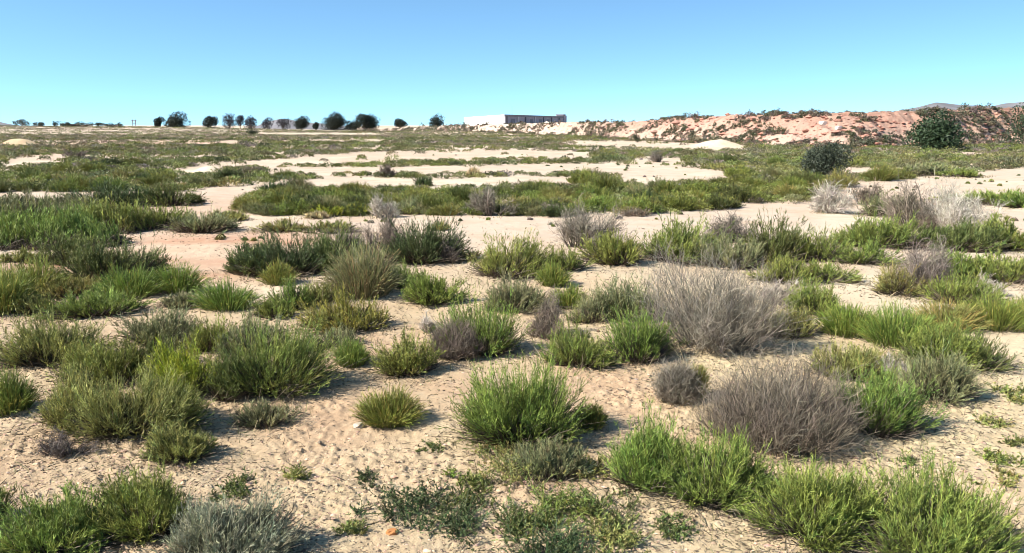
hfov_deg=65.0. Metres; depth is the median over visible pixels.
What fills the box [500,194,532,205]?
green shrub
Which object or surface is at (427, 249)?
green shrub
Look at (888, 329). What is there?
grass tuft
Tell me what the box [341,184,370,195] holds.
green shrub
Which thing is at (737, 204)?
green shrub
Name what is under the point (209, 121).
tree
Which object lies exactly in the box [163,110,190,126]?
tree
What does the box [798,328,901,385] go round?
green shrub
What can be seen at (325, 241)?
green shrub
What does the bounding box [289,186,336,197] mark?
green shrub
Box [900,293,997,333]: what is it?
grass tuft
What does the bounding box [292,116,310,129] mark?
tree
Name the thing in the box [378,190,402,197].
green shrub
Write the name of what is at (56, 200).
grass tuft
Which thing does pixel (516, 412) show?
green shrub
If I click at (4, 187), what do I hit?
green shrub
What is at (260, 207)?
green shrub
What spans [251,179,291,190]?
green shrub
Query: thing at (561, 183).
green shrub
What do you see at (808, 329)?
green shrub
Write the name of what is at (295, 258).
green shrub
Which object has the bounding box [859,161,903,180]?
green shrub
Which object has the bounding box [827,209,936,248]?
green shrub
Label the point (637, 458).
green shrub
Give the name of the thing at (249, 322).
green shrub
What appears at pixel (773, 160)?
green shrub
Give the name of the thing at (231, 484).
weed mat
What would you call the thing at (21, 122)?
round bush
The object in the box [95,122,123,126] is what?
round bush
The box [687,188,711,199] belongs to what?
green shrub
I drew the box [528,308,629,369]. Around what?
green shrub
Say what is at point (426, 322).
dry shrub
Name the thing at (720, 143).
sand heap
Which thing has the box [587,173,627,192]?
green shrub
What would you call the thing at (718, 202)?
green shrub
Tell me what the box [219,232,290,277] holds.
green shrub
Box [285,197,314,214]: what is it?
green shrub
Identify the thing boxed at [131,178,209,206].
green shrub
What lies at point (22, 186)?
green shrub
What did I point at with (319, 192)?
green shrub
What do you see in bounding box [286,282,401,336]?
green shrub
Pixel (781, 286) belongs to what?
dry shrub
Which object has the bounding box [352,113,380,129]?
tree
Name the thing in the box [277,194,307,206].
green shrub
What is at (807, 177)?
green shrub
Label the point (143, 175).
green shrub
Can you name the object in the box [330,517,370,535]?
weed mat
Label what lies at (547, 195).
green shrub
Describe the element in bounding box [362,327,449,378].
green shrub
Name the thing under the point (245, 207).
green shrub
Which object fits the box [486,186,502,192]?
green shrub
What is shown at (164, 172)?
green shrub
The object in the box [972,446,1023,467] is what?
weed mat
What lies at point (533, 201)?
green shrub
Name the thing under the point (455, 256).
dry shrub
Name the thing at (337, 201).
green shrub
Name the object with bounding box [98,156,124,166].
green shrub
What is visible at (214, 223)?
green shrub
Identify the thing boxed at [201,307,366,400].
green shrub
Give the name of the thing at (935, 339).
green shrub
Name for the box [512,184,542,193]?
green shrub
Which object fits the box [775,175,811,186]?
green shrub
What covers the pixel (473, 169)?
green shrub
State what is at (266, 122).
tree
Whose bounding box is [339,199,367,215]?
green shrub
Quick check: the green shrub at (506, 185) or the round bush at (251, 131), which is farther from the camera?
the round bush at (251, 131)
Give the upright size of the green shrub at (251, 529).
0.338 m
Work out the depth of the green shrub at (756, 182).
22.20 m
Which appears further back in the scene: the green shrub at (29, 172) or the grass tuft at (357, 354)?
the green shrub at (29, 172)
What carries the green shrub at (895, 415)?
on the ground at (192, 251)
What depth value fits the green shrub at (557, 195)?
17.08 m
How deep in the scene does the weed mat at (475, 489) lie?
3.83 m
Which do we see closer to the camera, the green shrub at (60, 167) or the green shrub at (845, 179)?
the green shrub at (845, 179)
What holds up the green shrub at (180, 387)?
on the ground at (192, 251)
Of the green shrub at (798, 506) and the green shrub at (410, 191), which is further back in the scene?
the green shrub at (410, 191)
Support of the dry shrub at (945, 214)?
on the ground at (192, 251)
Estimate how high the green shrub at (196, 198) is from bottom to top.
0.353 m
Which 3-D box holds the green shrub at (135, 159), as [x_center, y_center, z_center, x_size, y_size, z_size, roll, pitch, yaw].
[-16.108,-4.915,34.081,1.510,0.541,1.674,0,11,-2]
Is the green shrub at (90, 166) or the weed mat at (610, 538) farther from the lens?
the green shrub at (90, 166)
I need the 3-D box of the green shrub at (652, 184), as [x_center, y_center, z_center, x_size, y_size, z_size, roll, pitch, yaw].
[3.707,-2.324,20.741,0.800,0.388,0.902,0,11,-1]
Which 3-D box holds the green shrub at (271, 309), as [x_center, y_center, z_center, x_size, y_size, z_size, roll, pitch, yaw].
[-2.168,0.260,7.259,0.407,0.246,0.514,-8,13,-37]
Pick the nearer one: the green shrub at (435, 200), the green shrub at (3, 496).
the green shrub at (3, 496)
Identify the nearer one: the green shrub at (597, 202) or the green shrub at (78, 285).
the green shrub at (78, 285)
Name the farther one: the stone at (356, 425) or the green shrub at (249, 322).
the green shrub at (249, 322)
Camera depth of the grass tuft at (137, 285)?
8.06 m
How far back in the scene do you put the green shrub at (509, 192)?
18.54 m
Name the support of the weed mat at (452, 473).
on the ground at (192, 251)
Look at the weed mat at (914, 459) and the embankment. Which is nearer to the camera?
the weed mat at (914, 459)
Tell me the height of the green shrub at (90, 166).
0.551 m
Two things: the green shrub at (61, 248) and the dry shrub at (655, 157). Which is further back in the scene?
the dry shrub at (655, 157)
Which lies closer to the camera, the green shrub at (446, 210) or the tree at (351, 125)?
the green shrub at (446, 210)
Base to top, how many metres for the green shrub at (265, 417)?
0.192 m
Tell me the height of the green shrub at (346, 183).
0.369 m
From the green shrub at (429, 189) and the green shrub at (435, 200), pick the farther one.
the green shrub at (429, 189)
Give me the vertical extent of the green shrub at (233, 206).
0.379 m
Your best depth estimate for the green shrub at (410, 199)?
16.58 m
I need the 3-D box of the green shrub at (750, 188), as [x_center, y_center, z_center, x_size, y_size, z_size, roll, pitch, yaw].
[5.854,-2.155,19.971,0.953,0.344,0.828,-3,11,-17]
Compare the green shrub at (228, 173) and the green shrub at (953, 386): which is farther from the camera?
the green shrub at (228, 173)
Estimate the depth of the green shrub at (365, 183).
20.29 m
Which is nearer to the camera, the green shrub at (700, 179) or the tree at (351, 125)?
the green shrub at (700, 179)
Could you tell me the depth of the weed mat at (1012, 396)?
5.34 m
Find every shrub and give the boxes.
[0,175,17,183]
[0,177,16,191]
[0,245,46,263]
[0,298,125,371]
[0,363,43,417]
[0,464,137,552]
[0,481,17,523]
[2,291,59,315]
[12,180,43,191]
[15,163,46,172]
[15,167,51,179]
[16,172,48,181]
[21,347,126,434]
[24,270,101,300]
[25,282,160,321]
[27,229,92,265]
[28,425,104,459]
[39,178,85,191]
[39,330,157,391]
[40,229,149,281]
[42,172,67,179]
[43,352,235,447]
[46,159,88,172]
[52,179,142,209]
[61,173,89,184]
[62,148,85,158]
[73,177,101,190]
[77,451,199,549]
[78,160,105,172]
[86,174,134,190]
[90,160,112,164]
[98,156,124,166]
[102,300,210,347]
[104,167,141,181]
[106,226,181,275]
[112,329,196,368]
[115,181,162,203]
[119,155,149,164]
[129,419,223,467]
[131,171,150,178]
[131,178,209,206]
[132,174,174,185]
[133,197,199,228]
[138,330,220,397]
[138,481,313,552]
[139,372,209,430]
[149,180,180,190]
[150,168,179,179]
[158,200,246,233]
[158,288,200,309]
[176,308,238,354]
[181,191,205,203]
[186,172,214,186]
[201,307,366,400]
[201,328,266,401]
[207,209,250,221]
[207,299,304,356]
[216,163,244,178]
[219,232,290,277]
[221,397,303,430]
[226,225,331,277]
[227,193,262,209]
[231,192,265,203]
[236,164,264,172]
[236,200,260,212]
[247,202,295,215]
[247,293,295,319]
[249,216,306,232]
[250,202,271,214]
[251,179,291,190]
[257,186,302,204]
[260,270,318,310]
[266,200,291,215]
[268,184,301,195]
[272,169,296,178]
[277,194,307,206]
[282,181,316,193]
[285,175,314,187]
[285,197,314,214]
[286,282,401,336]
[287,191,322,212]
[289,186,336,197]
[290,217,363,233]
[292,209,378,273]
[297,277,350,303]
[301,322,368,351]
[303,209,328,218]
[305,186,335,197]
[305,194,346,211]
[306,195,333,204]
[306,199,342,212]
[311,205,344,216]
[324,185,341,191]
[326,185,351,196]
[327,217,382,261]
[335,181,363,190]
[339,192,372,204]
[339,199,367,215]
[341,181,374,189]
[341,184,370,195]
[341,191,368,200]
[342,204,362,216]
[347,198,372,215]
[355,185,378,198]
[357,201,404,254]
[360,196,385,204]
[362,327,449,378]
[368,192,402,217]
[373,191,406,207]
[375,207,475,264]
[376,163,396,176]
[376,185,398,193]
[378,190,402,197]
[382,193,414,200]
[386,194,422,214]
[387,258,428,288]
[390,183,407,188]
[392,260,473,307]
[397,186,438,196]
[400,194,422,203]
[406,183,428,189]
[406,189,455,212]
[408,200,433,214]
[413,176,432,185]
[414,192,437,198]
[414,307,441,332]
[416,185,439,192]
[420,279,539,357]
[427,311,490,364]
[429,202,463,215]
[434,331,604,456]
[438,184,460,194]
[439,194,464,204]
[440,232,466,263]
[441,184,483,204]
[455,227,561,279]
[461,182,520,215]
[465,165,481,176]
[467,208,495,215]
[477,267,566,315]
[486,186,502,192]
[492,199,527,215]
[494,181,513,192]
[494,434,597,482]
[495,185,523,199]
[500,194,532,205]
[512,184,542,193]
[513,195,545,210]
[516,179,550,189]
[522,200,548,215]
[522,283,571,342]
[524,193,546,201]
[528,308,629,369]
[532,178,556,185]
[534,198,573,209]
[537,184,566,196]
[537,202,571,216]
[540,198,562,204]
[540,243,597,271]
[541,191,566,200]
[541,200,558,215]
[545,183,572,192]
[548,193,637,248]
[549,192,573,202]
[554,181,575,187]
[563,188,575,196]
[563,203,588,213]
[563,282,618,323]
[566,167,597,183]
[567,190,592,197]
[569,180,588,191]
[574,173,599,183]
[574,181,599,192]
[574,186,597,194]
[575,194,619,211]
[575,227,657,265]
[576,194,593,204]
[577,175,596,185]
[585,264,668,323]
[586,168,608,175]
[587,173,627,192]
[587,185,613,195]
[593,396,710,502]
[595,189,625,204]
[595,299,687,366]
[599,227,829,358]
[608,203,640,213]
[617,189,668,213]
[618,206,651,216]
[620,182,652,196]
[629,186,665,196]
[631,417,787,520]
[636,206,745,264]
[637,196,662,205]
[638,202,665,212]
[644,180,663,189]
[645,350,706,407]
[646,175,670,185]
[647,148,663,161]
[648,194,663,202]
[650,179,688,194]
[652,191,671,199]
[657,189,712,210]
[667,195,700,209]
[672,178,694,184]
[678,225,778,269]
[680,177,708,182]
[681,336,882,466]
[682,180,722,193]
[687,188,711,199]
[688,230,726,257]
[700,189,737,209]
[700,206,758,242]
[705,191,731,202]
[707,177,727,184]
[710,153,736,162]
[715,180,765,202]
[717,196,746,207]
[719,445,918,552]
[723,162,757,177]
[726,172,762,181]
[733,207,821,262]
[734,175,770,186]
[742,184,759,192]
[743,190,768,201]
[743,246,822,284]
[758,179,782,189]
[760,164,787,177]
[760,277,806,306]
[760,297,825,339]
[767,155,798,164]
[770,180,805,195]
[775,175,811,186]
[778,268,846,316]
[779,168,820,182]
[779,185,814,198]
[785,224,863,262]
[795,258,870,283]
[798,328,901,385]
[805,180,858,213]
[806,169,829,182]
[807,175,846,191]
[807,348,951,441]
[819,166,863,186]
[820,169,858,182]
[820,232,905,266]
[822,445,1023,552]
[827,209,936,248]
[838,177,886,204]
[840,156,866,166]
[857,187,925,216]
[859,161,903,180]
[861,166,940,233]
[864,255,929,297]
[864,349,908,379]
[876,158,959,175]
[878,217,964,250]
[879,351,938,371]
[882,307,1004,372]
[887,338,1006,410]
[891,166,918,179]
[891,230,962,291]
[903,171,1013,229]
[910,216,1022,253]
[916,258,1019,304]
[918,246,1001,282]
[922,185,1023,205]
[935,167,984,177]
[944,241,1023,284]
[956,321,1023,372]
[971,211,1023,250]
[978,268,1010,296]
[990,189,1023,207]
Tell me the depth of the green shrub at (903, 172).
26.04 m
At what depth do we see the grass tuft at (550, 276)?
8.62 m
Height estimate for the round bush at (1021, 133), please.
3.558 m
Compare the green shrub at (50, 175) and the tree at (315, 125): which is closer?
the green shrub at (50, 175)
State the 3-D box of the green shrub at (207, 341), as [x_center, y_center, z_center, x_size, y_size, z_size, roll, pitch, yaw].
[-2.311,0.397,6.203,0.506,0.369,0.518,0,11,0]
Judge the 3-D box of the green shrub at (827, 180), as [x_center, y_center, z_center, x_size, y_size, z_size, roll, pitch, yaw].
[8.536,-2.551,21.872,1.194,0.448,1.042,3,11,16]
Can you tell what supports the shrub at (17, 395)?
on the ground at (192, 251)
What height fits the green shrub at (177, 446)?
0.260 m
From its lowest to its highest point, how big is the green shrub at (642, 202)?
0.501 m
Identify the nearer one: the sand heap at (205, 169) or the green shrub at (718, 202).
the green shrub at (718, 202)
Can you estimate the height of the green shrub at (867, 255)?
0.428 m
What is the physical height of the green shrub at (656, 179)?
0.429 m
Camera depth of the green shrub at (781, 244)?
10.22 m
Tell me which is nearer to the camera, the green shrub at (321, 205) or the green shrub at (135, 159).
the green shrub at (321, 205)
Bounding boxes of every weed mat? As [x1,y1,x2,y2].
[208,467,257,501]
[280,461,311,481]
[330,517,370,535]
[345,477,452,532]
[354,466,379,489]
[393,484,492,551]
[415,437,447,452]
[425,473,504,509]
[441,465,489,486]
[459,247,486,261]
[467,433,584,492]
[473,487,564,540]
[475,439,521,453]
[490,514,602,552]
[492,475,612,549]
[563,446,613,481]
[563,481,644,541]
[568,513,660,552]
[648,509,700,541]
[895,456,918,467]
[968,465,1023,488]
[972,413,1016,428]
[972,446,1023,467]
[983,382,1023,405]
[997,432,1023,447]
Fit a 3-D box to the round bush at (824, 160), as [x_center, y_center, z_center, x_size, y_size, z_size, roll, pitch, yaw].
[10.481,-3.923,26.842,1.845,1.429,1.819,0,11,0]
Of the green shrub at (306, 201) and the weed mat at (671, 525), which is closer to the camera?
the weed mat at (671, 525)
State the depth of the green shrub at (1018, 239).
11.46 m
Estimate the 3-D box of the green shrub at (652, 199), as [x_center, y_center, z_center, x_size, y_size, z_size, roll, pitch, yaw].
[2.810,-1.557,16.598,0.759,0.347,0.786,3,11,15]
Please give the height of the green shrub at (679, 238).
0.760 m
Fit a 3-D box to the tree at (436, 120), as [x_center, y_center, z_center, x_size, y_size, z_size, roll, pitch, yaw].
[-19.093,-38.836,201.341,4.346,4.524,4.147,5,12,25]
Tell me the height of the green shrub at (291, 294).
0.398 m
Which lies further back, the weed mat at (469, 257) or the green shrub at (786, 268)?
the weed mat at (469, 257)
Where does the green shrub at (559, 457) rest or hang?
on the ground at (192, 251)
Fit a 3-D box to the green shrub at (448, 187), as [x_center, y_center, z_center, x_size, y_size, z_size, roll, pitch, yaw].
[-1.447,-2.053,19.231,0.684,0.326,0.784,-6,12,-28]
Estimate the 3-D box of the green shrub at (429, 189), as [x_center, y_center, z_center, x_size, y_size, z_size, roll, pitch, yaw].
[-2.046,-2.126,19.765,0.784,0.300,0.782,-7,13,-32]
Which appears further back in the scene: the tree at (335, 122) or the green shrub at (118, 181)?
the tree at (335, 122)
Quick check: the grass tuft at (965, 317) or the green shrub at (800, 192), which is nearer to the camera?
the grass tuft at (965, 317)
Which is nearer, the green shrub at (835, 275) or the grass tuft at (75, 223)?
the green shrub at (835, 275)
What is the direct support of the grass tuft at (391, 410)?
on the ground at (192, 251)
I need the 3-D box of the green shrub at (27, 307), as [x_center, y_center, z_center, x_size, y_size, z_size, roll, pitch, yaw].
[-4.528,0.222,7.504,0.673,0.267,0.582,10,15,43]
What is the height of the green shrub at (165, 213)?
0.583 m
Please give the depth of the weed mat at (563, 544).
3.33 m
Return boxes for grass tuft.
[0,187,46,220]
[0,198,82,250]
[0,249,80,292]
[0,259,46,316]
[3,199,137,251]
[4,187,103,222]
[56,190,168,234]
[85,259,171,298]
[143,258,215,294]
[186,275,264,312]
[255,256,300,285]
[311,233,407,299]
[331,334,375,368]
[347,381,430,431]
[426,219,450,230]
[534,257,573,287]
[547,281,590,309]
[572,400,610,430]
[688,362,713,399]
[809,294,882,338]
[846,299,949,349]
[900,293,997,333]
[946,284,1023,332]
[993,295,1023,329]
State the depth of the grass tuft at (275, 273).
8.68 m
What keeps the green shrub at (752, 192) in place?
on the ground at (192, 251)
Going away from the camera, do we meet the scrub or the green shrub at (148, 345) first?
the green shrub at (148, 345)
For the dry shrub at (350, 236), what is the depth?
9.74 m
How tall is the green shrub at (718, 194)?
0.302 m
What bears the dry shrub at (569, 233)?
on the ground at (192, 251)
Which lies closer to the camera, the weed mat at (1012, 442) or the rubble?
the weed mat at (1012, 442)
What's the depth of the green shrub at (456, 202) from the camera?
17.12 m
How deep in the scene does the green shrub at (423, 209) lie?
15.63 m
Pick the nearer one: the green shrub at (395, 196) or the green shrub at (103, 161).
the green shrub at (395, 196)
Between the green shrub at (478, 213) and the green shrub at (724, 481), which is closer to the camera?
the green shrub at (724, 481)
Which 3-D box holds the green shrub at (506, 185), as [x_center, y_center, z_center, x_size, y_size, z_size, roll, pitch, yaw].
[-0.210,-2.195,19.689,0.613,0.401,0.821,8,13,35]
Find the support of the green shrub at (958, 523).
on the ground at (192, 251)
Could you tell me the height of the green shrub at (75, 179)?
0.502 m
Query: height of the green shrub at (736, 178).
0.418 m
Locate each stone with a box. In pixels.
[353,422,363,428]
[386,528,397,535]
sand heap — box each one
[3,139,38,145]
[192,166,218,172]
[687,139,742,147]
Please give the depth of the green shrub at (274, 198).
17.20 m
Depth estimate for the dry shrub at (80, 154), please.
40.56 m
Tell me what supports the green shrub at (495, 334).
on the ground at (192, 251)
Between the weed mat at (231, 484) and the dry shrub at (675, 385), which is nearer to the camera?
the weed mat at (231, 484)
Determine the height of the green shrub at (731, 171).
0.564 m
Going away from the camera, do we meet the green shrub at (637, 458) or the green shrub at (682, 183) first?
the green shrub at (637, 458)
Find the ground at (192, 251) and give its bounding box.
[0,125,1023,552]
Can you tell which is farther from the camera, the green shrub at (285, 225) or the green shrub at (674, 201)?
the green shrub at (674, 201)
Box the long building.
[464,114,566,124]
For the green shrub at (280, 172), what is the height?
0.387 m
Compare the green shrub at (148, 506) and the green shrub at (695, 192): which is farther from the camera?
the green shrub at (695, 192)
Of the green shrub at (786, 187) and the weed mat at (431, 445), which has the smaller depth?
the weed mat at (431, 445)
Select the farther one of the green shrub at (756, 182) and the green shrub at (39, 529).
the green shrub at (756, 182)
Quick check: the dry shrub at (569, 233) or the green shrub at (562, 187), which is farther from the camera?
the green shrub at (562, 187)
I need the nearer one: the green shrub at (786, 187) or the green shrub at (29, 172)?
the green shrub at (786, 187)
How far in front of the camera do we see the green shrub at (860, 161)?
32.73 m
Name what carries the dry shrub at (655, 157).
on the ground at (192, 251)
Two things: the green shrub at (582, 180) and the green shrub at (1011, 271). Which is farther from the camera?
the green shrub at (582, 180)
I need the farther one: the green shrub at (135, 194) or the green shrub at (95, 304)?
the green shrub at (135, 194)
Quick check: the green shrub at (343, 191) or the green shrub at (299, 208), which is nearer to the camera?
the green shrub at (299, 208)
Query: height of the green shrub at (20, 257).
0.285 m
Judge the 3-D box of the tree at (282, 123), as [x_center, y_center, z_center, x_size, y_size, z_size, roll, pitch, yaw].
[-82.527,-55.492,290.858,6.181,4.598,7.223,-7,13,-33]
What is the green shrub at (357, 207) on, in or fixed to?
on the ground at (192, 251)
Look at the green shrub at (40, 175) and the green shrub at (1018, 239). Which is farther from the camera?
the green shrub at (40, 175)
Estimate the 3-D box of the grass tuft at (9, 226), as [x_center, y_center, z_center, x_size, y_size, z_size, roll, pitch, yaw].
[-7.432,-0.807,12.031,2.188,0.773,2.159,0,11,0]
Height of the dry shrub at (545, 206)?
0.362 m
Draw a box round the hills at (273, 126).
[255,119,351,129]
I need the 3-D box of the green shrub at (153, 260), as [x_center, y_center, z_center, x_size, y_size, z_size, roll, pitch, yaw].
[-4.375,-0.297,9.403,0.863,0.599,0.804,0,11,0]
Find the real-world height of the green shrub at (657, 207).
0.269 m
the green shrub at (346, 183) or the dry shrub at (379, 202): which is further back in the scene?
the green shrub at (346, 183)
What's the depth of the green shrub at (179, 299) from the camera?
7.59 m
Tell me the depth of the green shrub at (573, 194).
18.04 m
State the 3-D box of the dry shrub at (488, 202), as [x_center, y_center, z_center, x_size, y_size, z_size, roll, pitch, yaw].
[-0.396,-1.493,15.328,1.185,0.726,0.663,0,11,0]
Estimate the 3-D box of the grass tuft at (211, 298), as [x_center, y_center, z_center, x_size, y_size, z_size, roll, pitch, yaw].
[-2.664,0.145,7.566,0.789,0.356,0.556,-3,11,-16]
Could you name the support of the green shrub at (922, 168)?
on the ground at (192, 251)
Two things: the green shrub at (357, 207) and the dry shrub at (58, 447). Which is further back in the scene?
the green shrub at (357, 207)
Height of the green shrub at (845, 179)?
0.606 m
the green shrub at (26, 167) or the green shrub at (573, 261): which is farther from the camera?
the green shrub at (26, 167)
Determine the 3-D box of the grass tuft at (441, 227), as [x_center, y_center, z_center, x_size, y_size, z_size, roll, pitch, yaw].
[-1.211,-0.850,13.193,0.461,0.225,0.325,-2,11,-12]
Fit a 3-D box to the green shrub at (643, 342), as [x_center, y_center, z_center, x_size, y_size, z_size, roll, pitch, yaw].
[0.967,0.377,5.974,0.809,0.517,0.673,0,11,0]
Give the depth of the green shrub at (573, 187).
19.81 m
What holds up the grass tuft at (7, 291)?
on the ground at (192, 251)
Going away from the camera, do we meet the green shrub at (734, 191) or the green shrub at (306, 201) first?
the green shrub at (306, 201)
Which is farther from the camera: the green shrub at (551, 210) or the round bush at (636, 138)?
the round bush at (636, 138)
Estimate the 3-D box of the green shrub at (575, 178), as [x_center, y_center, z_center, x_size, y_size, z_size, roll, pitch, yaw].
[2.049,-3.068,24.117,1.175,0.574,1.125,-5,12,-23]
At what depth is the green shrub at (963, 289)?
8.00 m
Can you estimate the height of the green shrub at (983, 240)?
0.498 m
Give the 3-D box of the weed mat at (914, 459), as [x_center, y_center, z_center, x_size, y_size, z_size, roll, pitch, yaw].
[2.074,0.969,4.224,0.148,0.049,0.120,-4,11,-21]
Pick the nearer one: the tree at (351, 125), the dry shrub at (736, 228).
the dry shrub at (736, 228)
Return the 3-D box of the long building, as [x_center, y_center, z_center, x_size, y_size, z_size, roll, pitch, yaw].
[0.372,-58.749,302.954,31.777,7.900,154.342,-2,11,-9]
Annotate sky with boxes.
[0,0,1023,125]
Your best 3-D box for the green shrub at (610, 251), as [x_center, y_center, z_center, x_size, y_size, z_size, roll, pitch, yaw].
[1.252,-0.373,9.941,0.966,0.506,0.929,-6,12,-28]
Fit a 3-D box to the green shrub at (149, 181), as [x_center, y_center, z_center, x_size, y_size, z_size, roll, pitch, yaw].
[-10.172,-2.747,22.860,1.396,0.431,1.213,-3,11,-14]
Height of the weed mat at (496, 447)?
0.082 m
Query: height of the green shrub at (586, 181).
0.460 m
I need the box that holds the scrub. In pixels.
[0,102,1023,241]
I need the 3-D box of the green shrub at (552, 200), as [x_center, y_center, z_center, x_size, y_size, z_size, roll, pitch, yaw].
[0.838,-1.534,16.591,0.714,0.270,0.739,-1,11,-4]
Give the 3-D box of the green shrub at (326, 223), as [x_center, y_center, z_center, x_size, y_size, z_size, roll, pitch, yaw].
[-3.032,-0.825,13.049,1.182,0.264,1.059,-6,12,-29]
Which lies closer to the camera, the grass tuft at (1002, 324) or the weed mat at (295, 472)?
the weed mat at (295, 472)
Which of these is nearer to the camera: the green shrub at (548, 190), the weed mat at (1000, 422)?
the weed mat at (1000, 422)
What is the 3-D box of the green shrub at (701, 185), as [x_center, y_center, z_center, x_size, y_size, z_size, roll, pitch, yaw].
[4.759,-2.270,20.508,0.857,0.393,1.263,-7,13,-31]
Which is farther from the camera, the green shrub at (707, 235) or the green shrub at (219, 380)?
the green shrub at (707, 235)
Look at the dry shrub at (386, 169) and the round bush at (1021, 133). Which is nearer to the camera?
the dry shrub at (386, 169)
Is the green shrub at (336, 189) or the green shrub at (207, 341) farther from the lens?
the green shrub at (336, 189)
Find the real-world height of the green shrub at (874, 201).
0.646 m
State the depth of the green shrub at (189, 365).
5.24 m
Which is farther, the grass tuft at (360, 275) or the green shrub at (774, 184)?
the green shrub at (774, 184)
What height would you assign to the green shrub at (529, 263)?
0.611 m
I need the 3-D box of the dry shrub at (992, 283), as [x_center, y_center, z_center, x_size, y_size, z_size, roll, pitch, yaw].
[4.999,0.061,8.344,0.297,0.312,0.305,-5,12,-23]
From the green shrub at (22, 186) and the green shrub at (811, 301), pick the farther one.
the green shrub at (22, 186)
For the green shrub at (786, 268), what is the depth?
8.98 m
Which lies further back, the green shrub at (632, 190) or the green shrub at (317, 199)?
the green shrub at (632, 190)
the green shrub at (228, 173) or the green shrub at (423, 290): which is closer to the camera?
the green shrub at (423, 290)
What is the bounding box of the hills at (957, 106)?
[903,102,1023,110]
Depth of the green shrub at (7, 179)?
22.88 m
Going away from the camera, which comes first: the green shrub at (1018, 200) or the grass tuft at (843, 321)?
the grass tuft at (843, 321)
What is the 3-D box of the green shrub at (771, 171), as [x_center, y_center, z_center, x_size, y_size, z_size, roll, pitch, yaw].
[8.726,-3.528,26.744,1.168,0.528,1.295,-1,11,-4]
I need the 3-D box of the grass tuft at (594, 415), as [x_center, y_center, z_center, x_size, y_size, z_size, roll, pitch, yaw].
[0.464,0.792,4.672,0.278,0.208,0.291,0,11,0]
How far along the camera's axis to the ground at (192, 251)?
5.41 m
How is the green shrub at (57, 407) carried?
on the ground at (192, 251)
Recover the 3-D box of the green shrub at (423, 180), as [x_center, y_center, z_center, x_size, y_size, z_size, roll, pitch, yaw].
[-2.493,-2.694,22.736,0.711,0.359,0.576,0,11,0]
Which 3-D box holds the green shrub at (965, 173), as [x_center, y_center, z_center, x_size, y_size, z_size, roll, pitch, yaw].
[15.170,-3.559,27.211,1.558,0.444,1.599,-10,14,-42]
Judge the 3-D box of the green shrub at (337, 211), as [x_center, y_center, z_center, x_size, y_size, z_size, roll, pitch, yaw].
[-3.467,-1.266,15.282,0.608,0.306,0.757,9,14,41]
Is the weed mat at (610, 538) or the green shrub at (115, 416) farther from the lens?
the green shrub at (115, 416)
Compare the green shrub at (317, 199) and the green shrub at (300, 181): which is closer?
the green shrub at (317, 199)
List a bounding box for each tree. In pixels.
[153,116,165,126]
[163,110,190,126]
[202,116,218,127]
[222,113,236,127]
[235,115,244,127]
[243,115,256,128]
[261,117,273,128]
[275,118,291,128]
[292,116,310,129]
[312,121,318,129]
[320,111,347,130]
[344,120,359,129]
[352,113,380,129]
[394,118,407,128]
[428,114,444,126]
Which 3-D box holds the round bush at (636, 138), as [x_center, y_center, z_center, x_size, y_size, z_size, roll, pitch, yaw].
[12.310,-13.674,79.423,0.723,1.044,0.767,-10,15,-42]
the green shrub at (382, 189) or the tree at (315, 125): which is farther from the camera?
the tree at (315, 125)
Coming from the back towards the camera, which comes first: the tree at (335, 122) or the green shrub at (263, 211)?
the tree at (335, 122)
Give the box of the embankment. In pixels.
[380,107,1023,146]
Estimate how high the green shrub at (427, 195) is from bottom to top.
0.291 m
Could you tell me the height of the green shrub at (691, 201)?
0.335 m
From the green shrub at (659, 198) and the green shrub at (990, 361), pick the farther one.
the green shrub at (659, 198)
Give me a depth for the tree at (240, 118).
283.48 m
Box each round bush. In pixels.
[12,119,31,125]
[32,122,44,125]
[52,121,102,126]
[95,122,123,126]
[245,128,258,134]
[633,133,639,141]
[799,138,856,176]
[901,109,971,149]
[1001,102,1023,144]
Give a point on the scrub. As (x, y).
(1010, 157)
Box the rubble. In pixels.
[380,109,1022,145]
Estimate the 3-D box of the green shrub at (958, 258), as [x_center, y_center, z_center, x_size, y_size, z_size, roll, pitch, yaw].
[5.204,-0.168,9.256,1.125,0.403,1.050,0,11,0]
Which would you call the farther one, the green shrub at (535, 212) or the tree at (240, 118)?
the tree at (240, 118)
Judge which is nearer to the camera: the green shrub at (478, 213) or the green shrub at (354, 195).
the green shrub at (478, 213)
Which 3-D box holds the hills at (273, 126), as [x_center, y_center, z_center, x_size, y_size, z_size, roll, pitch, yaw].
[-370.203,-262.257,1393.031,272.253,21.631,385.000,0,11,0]
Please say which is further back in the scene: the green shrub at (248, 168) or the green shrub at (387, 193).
the green shrub at (248, 168)
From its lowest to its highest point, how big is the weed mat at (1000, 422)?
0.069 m
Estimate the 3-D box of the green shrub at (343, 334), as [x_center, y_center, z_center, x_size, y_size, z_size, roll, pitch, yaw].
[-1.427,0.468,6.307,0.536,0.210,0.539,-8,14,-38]
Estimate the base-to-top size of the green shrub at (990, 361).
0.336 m
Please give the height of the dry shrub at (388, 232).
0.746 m
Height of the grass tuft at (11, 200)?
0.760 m
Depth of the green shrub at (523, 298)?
7.43 m
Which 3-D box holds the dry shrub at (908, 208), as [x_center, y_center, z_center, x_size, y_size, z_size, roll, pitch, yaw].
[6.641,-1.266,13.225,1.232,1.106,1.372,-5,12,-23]
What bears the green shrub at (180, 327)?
on the ground at (192, 251)
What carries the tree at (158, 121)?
on the ground at (192, 251)
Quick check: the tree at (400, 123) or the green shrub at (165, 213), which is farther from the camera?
the tree at (400, 123)

